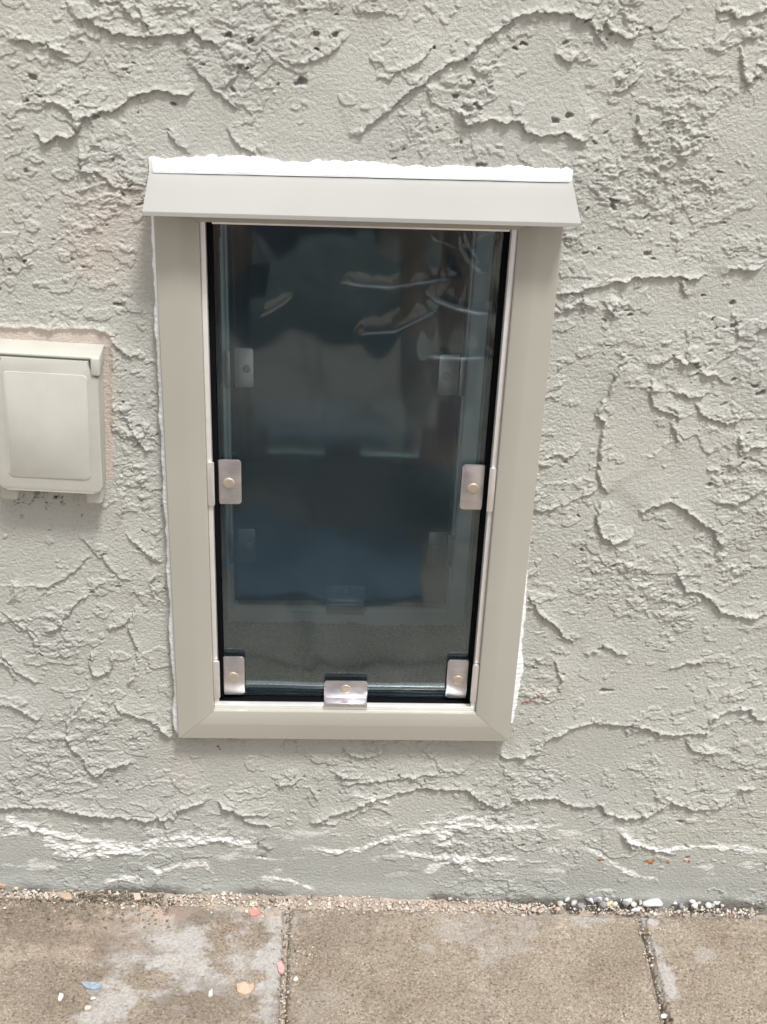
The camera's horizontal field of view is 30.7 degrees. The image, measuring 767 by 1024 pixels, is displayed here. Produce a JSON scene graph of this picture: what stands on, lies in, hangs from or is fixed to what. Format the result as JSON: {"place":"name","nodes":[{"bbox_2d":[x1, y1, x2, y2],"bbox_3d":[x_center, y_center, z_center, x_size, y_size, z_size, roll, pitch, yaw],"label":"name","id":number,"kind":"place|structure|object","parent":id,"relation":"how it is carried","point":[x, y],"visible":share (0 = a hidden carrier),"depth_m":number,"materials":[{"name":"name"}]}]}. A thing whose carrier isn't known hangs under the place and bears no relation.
{"place":"outdoors","nodes":[
{"label":"outdoors","id":0,"kind":"place"},
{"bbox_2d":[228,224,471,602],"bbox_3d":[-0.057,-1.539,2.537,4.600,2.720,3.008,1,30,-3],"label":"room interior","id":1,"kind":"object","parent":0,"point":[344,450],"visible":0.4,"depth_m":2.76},
{"bbox_2d":[0,900,766,1023],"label":"pavement","id":2,"kind":"structure","parent":0,"point":[709,988],"depth_m":1.52,"materials":[{"name":"concrete"}]},
{"bbox_2d":[58,993,63,1001],"bbox_3d":[-0.338,0.507,1.459,0.005,0.005,0.010,1,30,-3],"label":"stone chip","id":3,"kind":"object","parent":2,"relation":"on","point":[60,996],"visible":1,"depth_m":1.46,"materials":[{"name":"white stone"}]},
{"bbox_2d":[84,1005,91,1010],"bbox_3d":[-0.307,0.515,1.450,0.008,0.004,0.007,1,30,-3],"label":"stone chip","id":4,"kind":"object","parent":2,"relation":"on","point":[87,1007],"visible":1,"depth_m":1.45,"materials":[{"name":"beige stone"}]},
{"bbox_2d":[80,982,102,990],"bbox_3d":[-0.309,0.501,1.475,0.024,0.005,0.010,1,30,-3],"label":"glazed shard","id":5,"kind":"object","parent":2,"relation":"on","point":[93,986],"visible":1,"depth_m":1.47,"materials":[{"name":"blue ceramic"}]},
{"bbox_2d":[236,982,253,994],"bbox_3d":[-0.147,0.507,1.485,0.019,0.004,0.016,1,30,-3],"label":"stone chip","id":6,"kind":"object","parent":2,"relation":"on","point":[244,988],"visible":1,"depth_m":1.48,"materials":[{"name":"beige stone"}]},
{"bbox_2d":[250,908,259,916],"bbox_3d":[-0.145,0.453,1.578,0.012,0.004,0.010,1,30,-3],"label":"stone chip","id":7,"kind":"object","parent":2,"relation":"on","point":[254,912],"visible":1,"depth_m":1.58,"materials":[{"name":"pink stone"}]},
{"bbox_2d":[277,961,284,974],"bbox_3d":[-0.112,0.494,1.512,0.009,0.003,0.016,1,30,-3],"label":"stone chip","id":8,"kind":"object","parent":2,"relation":"on","point":[280,967],"visible":1,"depth_m":1.51,"materials":[{"name":"pink stone"}]},
{"bbox_2d":[0,887,766,1023],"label":"ground","id":9,"kind":"structure","parent":0,"point":[315,903],"depth_m":1.61,"materials":[{"name":"grey gravel"}]},
{"bbox_2d":[60,893,71,900],"bbox_3d":[-0.359,0.436,1.580,0.014,0.004,0.010,1,30,-3],"label":"stone chip","id":10,"kind":"object","parent":9,"relation":"on","point":[65,896],"visible":1,"depth_m":1.58,"materials":[{"name":"beige stone"}]},
{"bbox_2d":[133,893,140,900],"bbox_3d":[-0.281,0.438,1.587,0.010,0.003,0.011,1,30,-3],"label":"stone chip","id":11,"kind":"object","parent":9,"relation":"on","point":[137,896],"visible":1,"depth_m":1.59,"materials":[{"name":"beige stone"}]},
{"bbox_2d":[0,0,766,915],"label":"stucco wall","id":12,"kind":"structure","parent":9,"relation":"on","point":[628,760],"depth_m":1.34,"materials":[{"name":"white paint"}]},
{"bbox_2d":[0,339,105,503],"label":"weatherproof outlet","id":13,"kind":"object","parent":12,"relation":"attached to","point":[52,426],"visible":1,"depth_m":1.26,"materials":[{"name":"plastic"}]},
{"bbox_2d":[142,154,580,740],"bbox_3d":[-0.033,-0.067,1.453,0.367,0.678,0.332,1,30,-3],"label":"pet door","id":14,"kind":"structure","parent":12,"relation":"attached to","point":[338,664],"depth_m":1.35,"materials":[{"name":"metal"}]},
{"bbox_2d":[557,901,563,906],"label":"pebble","id":15,"kind":"object","parent":9,"relation":"on","point":[560,903],"visible":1,"depth_m":1.62,"materials":[{"name":"stone"}]},
{"bbox_2d":[571,900,576,906],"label":"pebble","id":16,"kind":"object","parent":9,"relation":"on","point":[573,902],"visible":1,"depth_m":1.62,"materials":[{"name":"stone"}]},
{"bbox_2d":[577,902,584,908],"bbox_3d":[0.229,0.456,1.618,0.009,0.006,0.009,17,33,23],"label":"pebble","id":17,"kind":"object","parent":9,"relation":"on","point":[580,905],"visible":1,"depth_m":1.62,"materials":[{"name":"stone"}]},
{"bbox_2d":[592,897,599,902],"bbox_3d":[0.248,0.451,1.628,0.011,0.008,0.010,1,30,-3],"label":"pebble","id":18,"kind":"object","parent":9,"relation":"on","point":[595,899],"visible":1,"depth_m":1.62,"materials":[{"name":"stone"}]},
{"bbox_2d":[599,900,606,907],"bbox_3d":[0.255,0.456,1.620,0.010,0.009,0.008,1,30,-3],"label":"pebble","id":19,"kind":"object","parent":9,"relation":"on","point":[602,904],"visible":1,"depth_m":1.62,"materials":[{"name":"stone"}]},
{"bbox_2d":[623,898,631,903],"bbox_3d":[0.285,0.454,1.629,0.012,0.007,0.010,1,30,-3],"label":"pebble","id":20,"kind":"object","parent":9,"relation":"on","point":[629,900],"visible":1,"depth_m":1.63,"materials":[{"name":"stone"}]},
{"bbox_2d":[631,901,636,907],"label":"pebble","id":21,"kind":"object","parent":9,"relation":"on","point":[633,904],"visible":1,"depth_m":1.62,"materials":[{"name":"stone"}]},
{"bbox_2d":[631,907,639,911],"bbox_3d":[0.293,0.461,1.619,0.012,0.006,0.007,1,30,-3],"label":"pebble","id":22,"kind":"object","parent":9,"relation":"on","point":[637,909],"visible":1,"depth_m":1.62,"materials":[{"name":"stone"}]},
{"bbox_2d":[641,898,663,906],"bbox_3d":[0.314,0.456,1.629,0.026,0.009,0.013,1,30,-3],"label":"pebble","id":23,"kind":"object","parent":9,"relation":"on","point":[653,902],"visible":1,"depth_m":1.63,"materials":[{"name":"stone"}]},
{"bbox_2d":[691,902,697,908],"bbox_3d":[0.363,0.460,1.630,0.009,0.006,0.008,1,30,-3],"label":"pebble","id":24,"kind":"object","parent":9,"relation":"on","point":[694,905],"visible":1,"depth_m":1.63,"materials":[{"name":"stone"}]},
{"bbox_2d":[705,902,711,908],"bbox_3d":[0.380,0.460,1.631,0.008,0.007,0.006,1,30,-3],"label":"pebble","id":25,"kind":"object","parent":9,"relation":"on","point":[708,905],"visible":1,"depth_m":1.63,"materials":[{"name":"stone"}]}
]}

